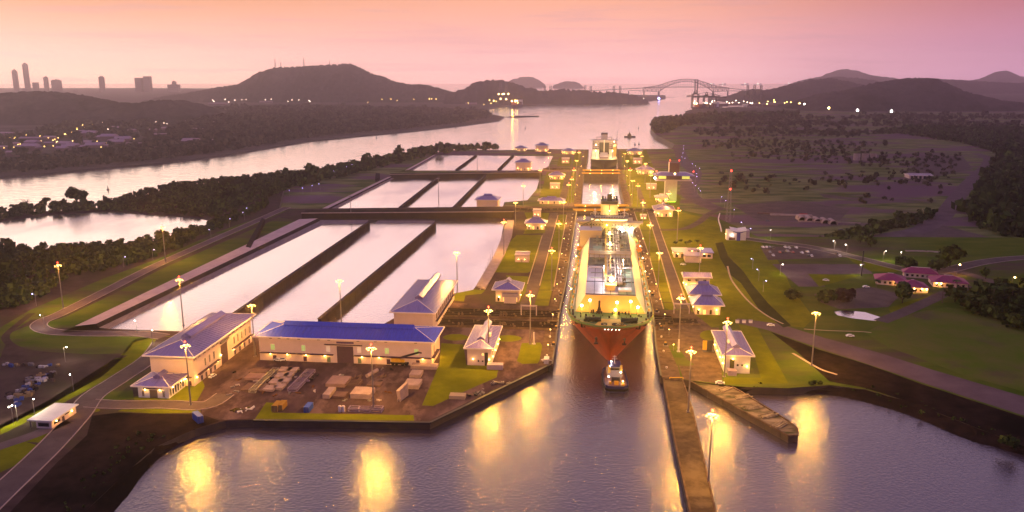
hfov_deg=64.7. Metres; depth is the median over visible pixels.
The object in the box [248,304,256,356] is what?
lamp mast
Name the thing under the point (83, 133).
city house
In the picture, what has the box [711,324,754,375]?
pump house
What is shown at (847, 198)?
bare earth
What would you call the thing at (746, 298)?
path
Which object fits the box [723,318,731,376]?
lamp mast
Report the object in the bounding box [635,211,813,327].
lawn
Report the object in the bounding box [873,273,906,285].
red roofed house
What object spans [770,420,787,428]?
planks
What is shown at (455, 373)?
lawn
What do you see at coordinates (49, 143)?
city house
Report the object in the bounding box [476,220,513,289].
basin pier
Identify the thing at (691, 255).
courtyard house
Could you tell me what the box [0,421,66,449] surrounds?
road
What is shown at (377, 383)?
concrete block
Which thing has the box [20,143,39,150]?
city house
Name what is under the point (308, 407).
container
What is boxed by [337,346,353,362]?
door
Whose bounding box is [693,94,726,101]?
dock crane
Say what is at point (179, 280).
lamp mast
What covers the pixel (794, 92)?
hill
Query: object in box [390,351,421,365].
mobile crane
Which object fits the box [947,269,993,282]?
road
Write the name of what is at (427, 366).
concrete block
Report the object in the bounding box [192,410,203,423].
container
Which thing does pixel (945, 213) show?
road
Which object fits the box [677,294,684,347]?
lamp mast
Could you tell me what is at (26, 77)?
tower block
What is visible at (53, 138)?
warehouse
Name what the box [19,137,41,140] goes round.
warehouse
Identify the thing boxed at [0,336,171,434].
lawn
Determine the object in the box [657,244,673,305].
kerb
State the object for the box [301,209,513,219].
embankment wall
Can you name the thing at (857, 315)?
pond
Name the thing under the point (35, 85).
tower block
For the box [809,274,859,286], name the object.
lawn
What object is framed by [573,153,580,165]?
lawn
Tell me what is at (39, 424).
window
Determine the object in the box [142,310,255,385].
machinery hall
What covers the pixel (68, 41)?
sky
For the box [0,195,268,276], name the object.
forest
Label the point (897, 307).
lawn
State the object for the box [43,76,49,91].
tower block
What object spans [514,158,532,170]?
lock house
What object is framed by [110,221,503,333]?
basin water
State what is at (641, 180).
lawn
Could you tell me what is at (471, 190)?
basin wall
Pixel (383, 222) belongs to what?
basin apron
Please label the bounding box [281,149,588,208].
land
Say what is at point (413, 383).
concrete block
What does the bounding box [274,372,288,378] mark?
precast slab
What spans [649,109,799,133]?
forest
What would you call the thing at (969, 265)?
road
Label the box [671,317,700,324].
gate recess
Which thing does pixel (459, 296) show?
lawn
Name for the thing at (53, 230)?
pond
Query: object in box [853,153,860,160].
concrete cylinder
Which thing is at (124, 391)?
lawn
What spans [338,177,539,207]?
basin water
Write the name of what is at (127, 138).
city house
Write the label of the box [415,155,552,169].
basin water
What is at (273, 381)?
precast slab
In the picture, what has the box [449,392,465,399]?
concrete block
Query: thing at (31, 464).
road
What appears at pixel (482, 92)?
hill
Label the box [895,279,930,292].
red roofed house
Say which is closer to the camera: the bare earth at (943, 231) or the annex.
the annex
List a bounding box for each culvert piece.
[795,214,805,220]
[804,215,813,220]
[812,216,821,222]
[819,217,828,223]
[827,218,837,224]
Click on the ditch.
(763, 305)
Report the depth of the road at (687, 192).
1138.15 m
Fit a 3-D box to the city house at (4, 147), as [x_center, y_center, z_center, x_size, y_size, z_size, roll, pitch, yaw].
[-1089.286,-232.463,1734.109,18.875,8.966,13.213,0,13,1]
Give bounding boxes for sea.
[0,84,786,210]
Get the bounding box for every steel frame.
[248,367,278,392]
[287,369,315,391]
[345,379,362,387]
[348,405,359,411]
[358,406,371,412]
[370,405,383,412]
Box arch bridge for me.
[589,79,743,98]
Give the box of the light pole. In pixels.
[860,251,864,275]
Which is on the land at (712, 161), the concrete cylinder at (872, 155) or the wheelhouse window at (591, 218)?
the concrete cylinder at (872, 155)
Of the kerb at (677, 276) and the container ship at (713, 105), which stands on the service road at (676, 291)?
the kerb at (677, 276)
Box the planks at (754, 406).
[742,404,762,409]
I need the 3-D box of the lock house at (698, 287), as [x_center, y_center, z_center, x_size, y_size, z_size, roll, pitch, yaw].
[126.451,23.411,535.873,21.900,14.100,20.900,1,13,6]
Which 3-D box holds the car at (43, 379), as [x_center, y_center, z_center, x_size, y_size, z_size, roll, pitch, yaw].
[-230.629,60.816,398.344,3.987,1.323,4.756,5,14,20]
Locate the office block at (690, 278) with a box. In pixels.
[681,272,712,288]
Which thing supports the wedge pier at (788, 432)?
in the lake
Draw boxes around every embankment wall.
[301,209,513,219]
[390,171,541,178]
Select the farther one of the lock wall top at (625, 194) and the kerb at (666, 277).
the lock wall top at (625, 194)
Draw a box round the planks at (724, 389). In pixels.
[716,386,732,391]
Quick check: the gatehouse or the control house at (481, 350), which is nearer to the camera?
the gatehouse
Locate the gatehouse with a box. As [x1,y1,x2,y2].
[27,403,78,428]
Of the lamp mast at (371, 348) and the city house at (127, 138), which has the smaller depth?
the lamp mast at (371, 348)
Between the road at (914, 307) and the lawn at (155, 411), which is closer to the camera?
the lawn at (155, 411)
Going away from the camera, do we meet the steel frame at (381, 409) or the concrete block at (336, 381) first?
the steel frame at (381, 409)
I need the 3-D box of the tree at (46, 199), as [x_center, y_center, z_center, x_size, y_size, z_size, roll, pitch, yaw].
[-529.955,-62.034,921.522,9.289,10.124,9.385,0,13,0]
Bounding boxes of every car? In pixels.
[13,393,24,397]
[13,402,21,406]
[14,396,23,400]
[22,391,32,396]
[40,377,47,381]
[715,380,724,383]
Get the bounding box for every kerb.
[527,235,542,283]
[539,216,557,285]
[553,215,566,286]
[634,212,648,254]
[649,258,663,308]
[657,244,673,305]
[665,243,688,307]
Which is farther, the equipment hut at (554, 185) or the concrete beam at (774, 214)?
the equipment hut at (554, 185)
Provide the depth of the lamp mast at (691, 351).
358.54 m
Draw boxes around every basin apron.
[320,220,367,223]
[375,221,433,223]
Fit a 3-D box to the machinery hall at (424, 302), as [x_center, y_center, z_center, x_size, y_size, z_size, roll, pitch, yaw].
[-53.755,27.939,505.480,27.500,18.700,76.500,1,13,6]
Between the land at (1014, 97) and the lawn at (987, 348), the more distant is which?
the land at (1014, 97)
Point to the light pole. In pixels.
(862, 264)
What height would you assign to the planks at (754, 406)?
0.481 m
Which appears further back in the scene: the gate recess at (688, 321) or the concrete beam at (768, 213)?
the concrete beam at (768, 213)
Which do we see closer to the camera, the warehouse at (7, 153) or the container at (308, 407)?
the container at (308, 407)
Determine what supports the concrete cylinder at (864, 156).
on the land at (712, 161)
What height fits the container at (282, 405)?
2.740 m
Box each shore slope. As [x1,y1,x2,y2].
[85,419,237,511]
[719,385,1023,455]
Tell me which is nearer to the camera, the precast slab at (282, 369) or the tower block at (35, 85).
the precast slab at (282, 369)
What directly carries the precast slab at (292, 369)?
on the yard at (243, 362)
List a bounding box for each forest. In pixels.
[0,102,492,171]
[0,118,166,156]
[0,170,306,219]
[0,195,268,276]
[0,271,68,308]
[281,142,498,187]
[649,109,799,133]
[873,122,1023,237]
[958,277,1023,327]
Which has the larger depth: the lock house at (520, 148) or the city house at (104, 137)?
the city house at (104, 137)
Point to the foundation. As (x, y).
(921, 251)
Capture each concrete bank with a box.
[69,218,326,328]
[322,177,393,207]
[400,155,436,171]
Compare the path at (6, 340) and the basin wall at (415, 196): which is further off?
the basin wall at (415, 196)
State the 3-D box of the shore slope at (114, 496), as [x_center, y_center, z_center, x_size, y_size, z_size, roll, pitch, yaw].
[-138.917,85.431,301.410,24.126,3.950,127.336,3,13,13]
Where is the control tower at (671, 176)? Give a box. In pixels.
[653,160,693,201]
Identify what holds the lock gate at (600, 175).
on the land at (324, 192)
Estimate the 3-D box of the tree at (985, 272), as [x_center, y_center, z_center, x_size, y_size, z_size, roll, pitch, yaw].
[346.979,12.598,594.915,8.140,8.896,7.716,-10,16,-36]
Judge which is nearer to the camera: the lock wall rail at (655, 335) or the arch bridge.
the lock wall rail at (655, 335)
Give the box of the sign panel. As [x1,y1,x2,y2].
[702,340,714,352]
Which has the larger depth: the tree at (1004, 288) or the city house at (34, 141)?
the city house at (34, 141)
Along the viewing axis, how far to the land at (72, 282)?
529.61 m
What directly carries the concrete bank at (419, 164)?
on the land at (324, 192)
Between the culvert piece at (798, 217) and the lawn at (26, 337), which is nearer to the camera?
the lawn at (26, 337)
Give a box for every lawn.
[0,211,284,356]
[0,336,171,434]
[0,442,35,471]
[10,325,146,353]
[25,433,47,442]
[48,218,295,327]
[103,366,150,399]
[119,409,200,413]
[134,381,204,400]
[255,402,413,420]
[422,343,497,405]
[443,334,467,340]
[454,289,484,300]
[496,235,540,272]
[499,335,521,341]
[506,275,528,302]
[517,342,541,363]
[523,212,548,233]
[534,214,565,305]
[539,172,565,197]
[557,158,571,165]
[566,172,575,201]
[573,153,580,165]
[621,150,680,209]
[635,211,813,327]
[669,343,693,365]
[700,330,713,339]
[723,325,787,383]
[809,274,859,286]
[849,258,898,271]
[866,307,1023,390]
[889,296,948,312]
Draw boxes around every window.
[38,423,48,426]
[591,218,626,220]
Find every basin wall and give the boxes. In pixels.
[233,221,369,312]
[317,222,435,321]
[399,177,439,207]
[453,175,486,206]
[455,155,476,170]
[497,155,513,170]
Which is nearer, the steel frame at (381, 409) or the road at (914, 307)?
the steel frame at (381, 409)
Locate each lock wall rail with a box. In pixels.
[546,212,576,364]
[627,214,667,376]
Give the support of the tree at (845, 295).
on the land at (798, 372)
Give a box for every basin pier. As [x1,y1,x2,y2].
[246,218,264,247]
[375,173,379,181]
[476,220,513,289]
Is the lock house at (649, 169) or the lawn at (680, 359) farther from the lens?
the lock house at (649, 169)
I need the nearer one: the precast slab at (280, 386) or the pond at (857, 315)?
the precast slab at (280, 386)
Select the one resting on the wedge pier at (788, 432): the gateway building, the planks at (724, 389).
the planks at (724, 389)
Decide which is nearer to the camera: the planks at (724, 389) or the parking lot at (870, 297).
the planks at (724, 389)
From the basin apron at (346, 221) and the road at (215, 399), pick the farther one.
the basin apron at (346, 221)
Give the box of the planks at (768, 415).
[757,411,778,418]
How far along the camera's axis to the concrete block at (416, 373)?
403.16 m
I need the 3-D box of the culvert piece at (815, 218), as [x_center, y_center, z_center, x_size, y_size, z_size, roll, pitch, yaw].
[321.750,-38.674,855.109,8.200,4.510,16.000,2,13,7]
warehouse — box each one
[5,151,18,155]
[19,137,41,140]
[43,136,56,140]
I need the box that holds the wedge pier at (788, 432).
[690,381,798,442]
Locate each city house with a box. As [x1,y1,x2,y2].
[0,145,7,149]
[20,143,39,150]
[24,140,41,145]
[44,141,53,144]
[55,146,68,150]
[57,141,73,145]
[61,144,74,149]
[66,143,79,148]
[81,130,97,137]
[84,142,103,148]
[99,134,118,140]
[108,139,124,146]
[114,136,131,142]
[181,138,199,141]
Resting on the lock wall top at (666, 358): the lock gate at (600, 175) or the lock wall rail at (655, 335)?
the lock wall rail at (655, 335)
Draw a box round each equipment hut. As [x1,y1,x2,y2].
[515,251,529,261]
[533,208,541,216]
[550,182,559,188]
[562,157,569,162]
[633,158,641,163]
[646,183,656,189]
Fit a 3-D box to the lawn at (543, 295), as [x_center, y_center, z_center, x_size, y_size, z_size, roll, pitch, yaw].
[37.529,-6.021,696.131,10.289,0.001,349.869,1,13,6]
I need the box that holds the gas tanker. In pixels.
[567,194,653,360]
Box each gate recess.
[437,318,557,329]
[443,308,558,319]
[514,207,575,211]
[543,168,582,169]
[618,168,635,169]
[627,208,653,211]
[654,315,675,326]
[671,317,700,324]
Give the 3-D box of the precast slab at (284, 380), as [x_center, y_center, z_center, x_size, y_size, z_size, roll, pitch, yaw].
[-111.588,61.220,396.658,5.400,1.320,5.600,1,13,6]
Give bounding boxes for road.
[0,342,161,508]
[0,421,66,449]
[29,207,290,338]
[84,393,233,409]
[519,213,557,306]
[560,172,571,201]
[636,187,646,206]
[648,212,688,308]
[658,207,724,230]
[673,149,725,209]
[737,318,1023,414]
[746,237,1023,274]
[869,153,990,236]
[874,286,971,322]
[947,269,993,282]
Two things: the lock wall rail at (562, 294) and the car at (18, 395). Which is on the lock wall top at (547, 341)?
the lock wall rail at (562, 294)
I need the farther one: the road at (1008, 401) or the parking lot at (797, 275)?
the parking lot at (797, 275)
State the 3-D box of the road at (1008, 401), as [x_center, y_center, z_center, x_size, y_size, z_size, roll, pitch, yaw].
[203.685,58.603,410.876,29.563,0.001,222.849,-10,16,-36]
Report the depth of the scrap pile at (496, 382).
393.49 m
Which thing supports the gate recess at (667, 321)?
on the land at (798, 372)
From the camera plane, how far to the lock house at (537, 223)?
782.19 m
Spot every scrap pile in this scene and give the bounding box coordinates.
[230,406,249,411]
[237,406,254,412]
[490,380,510,384]
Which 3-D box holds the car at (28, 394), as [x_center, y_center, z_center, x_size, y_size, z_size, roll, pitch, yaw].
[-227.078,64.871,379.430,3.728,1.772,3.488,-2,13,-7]
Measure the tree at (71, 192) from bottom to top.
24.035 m
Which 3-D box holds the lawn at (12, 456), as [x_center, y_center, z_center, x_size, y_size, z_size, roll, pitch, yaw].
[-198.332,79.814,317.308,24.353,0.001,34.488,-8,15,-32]
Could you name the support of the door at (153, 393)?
in the annex
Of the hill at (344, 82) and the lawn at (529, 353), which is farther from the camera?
the hill at (344, 82)
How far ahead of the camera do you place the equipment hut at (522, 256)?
647.27 m
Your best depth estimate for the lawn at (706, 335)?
466.88 m
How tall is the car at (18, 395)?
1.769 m
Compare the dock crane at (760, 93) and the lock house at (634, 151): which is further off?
the dock crane at (760, 93)
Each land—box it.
[0,88,665,178]
[0,189,577,511]
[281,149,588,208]
[510,116,538,117]
[617,111,1023,237]
[626,206,1023,436]
[685,107,804,113]
[761,94,1023,103]
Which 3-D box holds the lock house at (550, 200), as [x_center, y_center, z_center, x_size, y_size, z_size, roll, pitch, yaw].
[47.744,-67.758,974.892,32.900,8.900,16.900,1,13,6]
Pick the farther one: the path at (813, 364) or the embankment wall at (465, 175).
the embankment wall at (465, 175)
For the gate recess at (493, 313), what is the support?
on the yard at (243, 362)
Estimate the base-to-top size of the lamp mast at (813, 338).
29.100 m
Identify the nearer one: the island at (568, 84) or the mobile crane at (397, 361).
the mobile crane at (397, 361)
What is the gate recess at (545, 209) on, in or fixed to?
on the land at (72, 282)
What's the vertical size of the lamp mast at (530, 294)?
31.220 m
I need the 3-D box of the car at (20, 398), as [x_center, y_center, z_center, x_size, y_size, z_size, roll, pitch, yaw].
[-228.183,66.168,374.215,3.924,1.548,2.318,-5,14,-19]
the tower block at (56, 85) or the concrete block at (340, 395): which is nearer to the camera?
the concrete block at (340, 395)
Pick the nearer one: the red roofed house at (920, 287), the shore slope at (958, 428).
the shore slope at (958, 428)
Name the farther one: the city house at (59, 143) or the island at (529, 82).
the island at (529, 82)
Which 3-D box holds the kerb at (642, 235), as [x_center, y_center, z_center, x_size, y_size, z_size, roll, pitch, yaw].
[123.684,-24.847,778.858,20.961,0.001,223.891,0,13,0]
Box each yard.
[201,303,549,420]
[664,309,721,382]
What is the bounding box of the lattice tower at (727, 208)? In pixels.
[725,170,731,221]
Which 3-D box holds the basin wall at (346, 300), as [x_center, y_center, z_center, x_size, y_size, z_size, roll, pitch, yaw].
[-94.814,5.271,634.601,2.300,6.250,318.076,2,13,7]
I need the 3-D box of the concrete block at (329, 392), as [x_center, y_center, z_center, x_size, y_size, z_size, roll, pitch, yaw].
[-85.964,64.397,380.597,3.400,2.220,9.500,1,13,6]
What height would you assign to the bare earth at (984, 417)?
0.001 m
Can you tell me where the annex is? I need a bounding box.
[130,369,186,397]
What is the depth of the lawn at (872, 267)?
629.78 m
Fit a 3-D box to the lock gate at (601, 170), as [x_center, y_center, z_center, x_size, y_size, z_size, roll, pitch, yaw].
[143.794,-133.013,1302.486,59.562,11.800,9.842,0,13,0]
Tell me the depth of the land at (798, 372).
543.68 m
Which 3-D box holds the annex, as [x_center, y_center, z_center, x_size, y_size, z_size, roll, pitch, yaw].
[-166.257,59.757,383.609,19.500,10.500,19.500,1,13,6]
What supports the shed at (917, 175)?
on the land at (712, 161)
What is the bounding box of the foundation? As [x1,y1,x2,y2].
[905,250,939,252]
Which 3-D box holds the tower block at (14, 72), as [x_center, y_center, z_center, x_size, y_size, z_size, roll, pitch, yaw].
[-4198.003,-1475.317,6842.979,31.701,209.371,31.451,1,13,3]
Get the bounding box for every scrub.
[686,110,1023,137]
[702,131,961,203]
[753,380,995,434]
[818,207,938,239]
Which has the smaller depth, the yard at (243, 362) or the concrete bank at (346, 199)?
the yard at (243, 362)
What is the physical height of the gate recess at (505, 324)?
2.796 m
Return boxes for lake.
[114,214,1023,511]
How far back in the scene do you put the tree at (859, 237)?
715.90 m
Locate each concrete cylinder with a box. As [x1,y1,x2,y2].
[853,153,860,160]
[861,153,868,160]
[870,153,876,160]
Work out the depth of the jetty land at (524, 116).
3081.46 m
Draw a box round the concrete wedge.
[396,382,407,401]
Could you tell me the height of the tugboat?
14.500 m
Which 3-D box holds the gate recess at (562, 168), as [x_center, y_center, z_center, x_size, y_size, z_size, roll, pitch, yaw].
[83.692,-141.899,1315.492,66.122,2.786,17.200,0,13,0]
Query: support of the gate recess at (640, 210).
on the land at (798, 372)
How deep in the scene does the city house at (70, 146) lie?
1729.02 m
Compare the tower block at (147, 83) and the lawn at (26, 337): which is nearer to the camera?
the lawn at (26, 337)
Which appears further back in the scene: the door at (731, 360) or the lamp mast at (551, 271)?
the lamp mast at (551, 271)
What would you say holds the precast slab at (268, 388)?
on the yard at (243, 362)
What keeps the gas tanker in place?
on the lake
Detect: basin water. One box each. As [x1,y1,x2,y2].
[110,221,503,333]
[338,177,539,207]
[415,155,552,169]
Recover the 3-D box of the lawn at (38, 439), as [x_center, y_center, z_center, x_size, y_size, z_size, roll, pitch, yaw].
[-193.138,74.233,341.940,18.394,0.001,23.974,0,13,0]
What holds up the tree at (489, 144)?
on the forest at (315, 174)
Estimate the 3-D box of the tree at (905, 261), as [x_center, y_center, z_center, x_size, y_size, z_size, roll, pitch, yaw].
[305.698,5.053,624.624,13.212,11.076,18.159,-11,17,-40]
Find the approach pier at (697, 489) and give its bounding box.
[663,378,716,511]
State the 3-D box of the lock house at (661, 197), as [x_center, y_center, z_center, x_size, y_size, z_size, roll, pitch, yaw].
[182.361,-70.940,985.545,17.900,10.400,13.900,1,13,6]
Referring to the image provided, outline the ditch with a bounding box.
[715,242,790,327]
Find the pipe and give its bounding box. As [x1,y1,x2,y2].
[365,368,378,377]
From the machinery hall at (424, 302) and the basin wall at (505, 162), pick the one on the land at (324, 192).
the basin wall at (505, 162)
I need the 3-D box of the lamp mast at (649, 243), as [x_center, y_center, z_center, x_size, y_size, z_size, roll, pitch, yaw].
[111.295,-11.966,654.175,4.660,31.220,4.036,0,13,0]
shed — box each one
[728,103,742,105]
[748,104,760,106]
[761,104,773,106]
[904,173,932,178]
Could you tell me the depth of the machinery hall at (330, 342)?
422.48 m
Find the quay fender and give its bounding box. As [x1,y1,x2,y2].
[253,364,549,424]
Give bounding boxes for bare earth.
[11,413,218,511]
[733,201,848,220]
[772,332,1023,445]
[820,194,882,201]
[904,226,986,236]
[913,156,971,175]
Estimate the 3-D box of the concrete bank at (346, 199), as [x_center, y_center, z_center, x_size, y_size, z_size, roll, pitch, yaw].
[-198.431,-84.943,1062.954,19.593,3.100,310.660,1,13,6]
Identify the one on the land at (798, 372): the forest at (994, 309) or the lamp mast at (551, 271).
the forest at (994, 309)
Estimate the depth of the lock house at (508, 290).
534.25 m
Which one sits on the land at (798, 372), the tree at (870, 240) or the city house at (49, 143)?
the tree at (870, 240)
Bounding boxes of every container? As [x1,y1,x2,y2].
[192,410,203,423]
[271,400,280,411]
[278,400,286,410]
[303,402,313,412]
[544,356,548,363]
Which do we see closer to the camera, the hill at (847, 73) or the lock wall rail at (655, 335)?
the lock wall rail at (655, 335)
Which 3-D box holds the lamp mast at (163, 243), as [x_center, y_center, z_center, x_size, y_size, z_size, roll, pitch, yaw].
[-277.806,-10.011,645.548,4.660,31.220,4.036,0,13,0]
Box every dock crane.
[498,83,502,101]
[504,81,508,104]
[687,92,719,108]
[691,79,698,106]
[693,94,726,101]
[744,85,749,103]
[750,85,756,103]
[757,85,762,103]
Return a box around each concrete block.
[241,383,269,391]
[244,373,265,379]
[249,368,269,372]
[322,387,335,398]
[325,375,350,387]
[332,391,348,398]
[350,386,374,398]
[367,381,382,386]
[405,378,421,388]
[409,369,422,377]
[411,362,438,369]
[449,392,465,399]
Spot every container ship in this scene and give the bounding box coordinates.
[510,100,523,107]
[691,102,721,108]
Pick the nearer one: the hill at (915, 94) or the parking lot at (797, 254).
the parking lot at (797, 254)
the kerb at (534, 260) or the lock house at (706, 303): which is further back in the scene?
the kerb at (534, 260)
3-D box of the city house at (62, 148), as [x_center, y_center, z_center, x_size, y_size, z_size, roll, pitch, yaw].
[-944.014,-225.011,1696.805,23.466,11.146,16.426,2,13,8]
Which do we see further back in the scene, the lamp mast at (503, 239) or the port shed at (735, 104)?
the port shed at (735, 104)
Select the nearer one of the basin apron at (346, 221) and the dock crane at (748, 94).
the basin apron at (346, 221)
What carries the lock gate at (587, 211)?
on the land at (798, 372)
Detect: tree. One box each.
[42,197,50,201]
[64,186,88,200]
[482,141,491,146]
[784,287,802,299]
[815,289,837,302]
[835,287,855,301]
[855,232,868,242]
[863,236,876,246]
[894,281,915,302]
[895,255,917,267]
[927,258,948,271]
[935,244,967,266]
[937,288,947,302]
[944,285,968,301]
[973,294,991,304]
[979,267,990,278]
[989,282,1019,294]
[997,434,1021,449]
[1001,314,1023,328]
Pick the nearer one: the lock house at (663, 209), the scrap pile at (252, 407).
the scrap pile at (252, 407)
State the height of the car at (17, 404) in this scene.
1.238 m
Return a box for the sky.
[0,0,1023,83]
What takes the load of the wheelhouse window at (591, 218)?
in the gas tanker
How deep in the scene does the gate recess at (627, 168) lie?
1310.03 m
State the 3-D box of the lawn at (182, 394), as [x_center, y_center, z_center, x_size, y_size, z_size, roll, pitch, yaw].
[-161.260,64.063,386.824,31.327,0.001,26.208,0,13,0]
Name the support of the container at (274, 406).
on the yard at (243, 362)
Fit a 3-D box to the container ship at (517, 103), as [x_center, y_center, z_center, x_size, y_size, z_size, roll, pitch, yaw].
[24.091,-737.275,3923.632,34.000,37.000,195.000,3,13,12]
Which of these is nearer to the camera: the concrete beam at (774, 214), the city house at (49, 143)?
the concrete beam at (774, 214)
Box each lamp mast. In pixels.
[54,262,63,308]
[159,227,166,261]
[176,276,184,325]
[180,341,191,404]
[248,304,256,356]
[336,280,342,321]
[366,343,375,406]
[454,252,458,292]
[485,306,491,342]
[501,219,504,255]
[526,291,534,343]
[549,250,553,290]
[647,222,652,259]
[657,252,661,292]
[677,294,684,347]
[686,346,695,412]
[697,245,703,272]
[706,409,717,481]
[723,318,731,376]
[810,312,820,365]
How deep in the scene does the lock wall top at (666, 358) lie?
474.21 m
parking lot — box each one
[0,359,118,426]
[760,246,844,259]
[773,264,872,286]
[814,287,897,308]
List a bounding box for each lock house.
[474,194,501,206]
[491,277,524,303]
[514,145,527,150]
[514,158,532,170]
[524,217,547,229]
[534,142,548,151]
[537,196,565,203]
[548,171,564,178]
[561,148,575,153]
[626,148,642,154]
[635,165,654,173]
[652,202,675,216]
[654,194,669,201]
[684,281,721,303]
[688,292,724,314]
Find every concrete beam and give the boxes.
[757,212,783,213]
[770,213,811,216]
[799,221,860,223]
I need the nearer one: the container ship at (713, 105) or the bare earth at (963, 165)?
the bare earth at (963, 165)
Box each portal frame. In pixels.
[521,305,536,315]
[673,303,689,313]
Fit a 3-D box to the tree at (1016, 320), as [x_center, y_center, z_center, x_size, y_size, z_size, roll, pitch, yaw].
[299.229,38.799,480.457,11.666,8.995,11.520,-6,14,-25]
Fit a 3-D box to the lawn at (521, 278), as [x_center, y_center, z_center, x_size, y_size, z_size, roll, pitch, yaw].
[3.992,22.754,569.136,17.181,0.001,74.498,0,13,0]
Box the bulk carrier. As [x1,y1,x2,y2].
[590,133,616,168]
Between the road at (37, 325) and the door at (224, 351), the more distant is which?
the road at (37, 325)
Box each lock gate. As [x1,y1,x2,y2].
[574,204,628,208]
[574,209,628,213]
[582,172,619,179]
[583,169,619,171]
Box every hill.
[0,91,241,124]
[143,63,451,101]
[443,79,650,104]
[712,78,861,101]
[774,77,1023,111]
[817,76,1023,93]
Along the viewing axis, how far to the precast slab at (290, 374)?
403.35 m
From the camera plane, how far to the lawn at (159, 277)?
605.18 m
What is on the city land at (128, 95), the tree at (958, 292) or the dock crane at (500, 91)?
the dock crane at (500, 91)
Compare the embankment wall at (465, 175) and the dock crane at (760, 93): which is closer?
the embankment wall at (465, 175)
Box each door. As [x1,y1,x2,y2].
[149,390,157,397]
[220,341,227,364]
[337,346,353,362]
[485,353,487,365]
[730,359,734,367]
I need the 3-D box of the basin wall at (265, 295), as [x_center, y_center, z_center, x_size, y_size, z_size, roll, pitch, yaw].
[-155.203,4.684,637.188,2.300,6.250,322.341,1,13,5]
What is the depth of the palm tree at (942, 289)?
530.63 m
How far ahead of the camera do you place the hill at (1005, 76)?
9520.86 m
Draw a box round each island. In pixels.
[509,77,544,87]
[552,81,583,87]
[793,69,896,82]
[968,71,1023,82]
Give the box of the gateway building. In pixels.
[725,227,749,240]
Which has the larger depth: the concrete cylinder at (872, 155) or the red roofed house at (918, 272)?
the concrete cylinder at (872, 155)
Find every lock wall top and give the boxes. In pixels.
[539,212,574,364]
[573,149,588,205]
[617,149,631,206]
[628,212,680,378]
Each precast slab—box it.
[262,385,275,391]
[268,378,281,384]
[273,383,286,389]
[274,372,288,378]
[277,366,288,372]
[278,377,291,383]
[284,372,294,377]
[285,367,299,372]
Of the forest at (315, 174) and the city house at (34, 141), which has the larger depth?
the city house at (34, 141)
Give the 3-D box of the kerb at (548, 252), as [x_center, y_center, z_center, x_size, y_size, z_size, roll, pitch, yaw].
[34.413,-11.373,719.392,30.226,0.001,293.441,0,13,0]
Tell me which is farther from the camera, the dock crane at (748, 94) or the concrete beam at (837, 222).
the dock crane at (748, 94)
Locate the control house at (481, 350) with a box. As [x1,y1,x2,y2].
[463,319,502,369]
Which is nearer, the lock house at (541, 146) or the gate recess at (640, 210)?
the gate recess at (640, 210)
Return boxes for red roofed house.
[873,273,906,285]
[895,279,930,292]
[901,266,938,278]
[927,275,968,287]
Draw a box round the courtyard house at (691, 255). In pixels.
[671,247,713,262]
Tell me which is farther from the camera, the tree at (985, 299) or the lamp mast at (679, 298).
the tree at (985, 299)
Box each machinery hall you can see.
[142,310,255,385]
[252,320,444,364]
[389,272,457,325]
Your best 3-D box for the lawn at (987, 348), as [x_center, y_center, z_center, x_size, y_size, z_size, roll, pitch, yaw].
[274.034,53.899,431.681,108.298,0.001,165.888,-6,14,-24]
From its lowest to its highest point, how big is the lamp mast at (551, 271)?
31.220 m
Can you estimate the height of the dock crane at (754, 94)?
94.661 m
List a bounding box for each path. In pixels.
[1,313,127,357]
[727,266,783,323]
[792,353,836,374]
[807,329,870,332]
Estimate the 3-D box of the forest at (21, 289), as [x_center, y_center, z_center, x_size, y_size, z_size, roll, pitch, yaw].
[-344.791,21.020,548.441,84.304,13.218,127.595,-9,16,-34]
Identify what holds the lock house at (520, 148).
on the land at (324, 192)
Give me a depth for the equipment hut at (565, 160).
1403.60 m
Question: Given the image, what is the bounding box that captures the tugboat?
[601,355,628,392]
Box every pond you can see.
[0,212,207,248]
[834,310,878,320]
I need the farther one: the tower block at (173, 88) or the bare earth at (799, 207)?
the tower block at (173, 88)
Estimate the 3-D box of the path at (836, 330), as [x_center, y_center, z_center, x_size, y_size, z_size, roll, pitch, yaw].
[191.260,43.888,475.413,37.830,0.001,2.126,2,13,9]
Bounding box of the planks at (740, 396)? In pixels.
[734,393,752,399]
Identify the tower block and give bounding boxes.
[11,69,19,91]
[22,63,30,88]
[32,82,39,90]
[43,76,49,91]
[51,79,62,91]
[98,76,105,91]
[134,78,143,91]
[143,76,152,91]
[167,84,180,91]
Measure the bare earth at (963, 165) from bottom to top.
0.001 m
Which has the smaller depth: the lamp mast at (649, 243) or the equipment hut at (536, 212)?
the lamp mast at (649, 243)
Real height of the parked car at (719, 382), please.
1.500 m

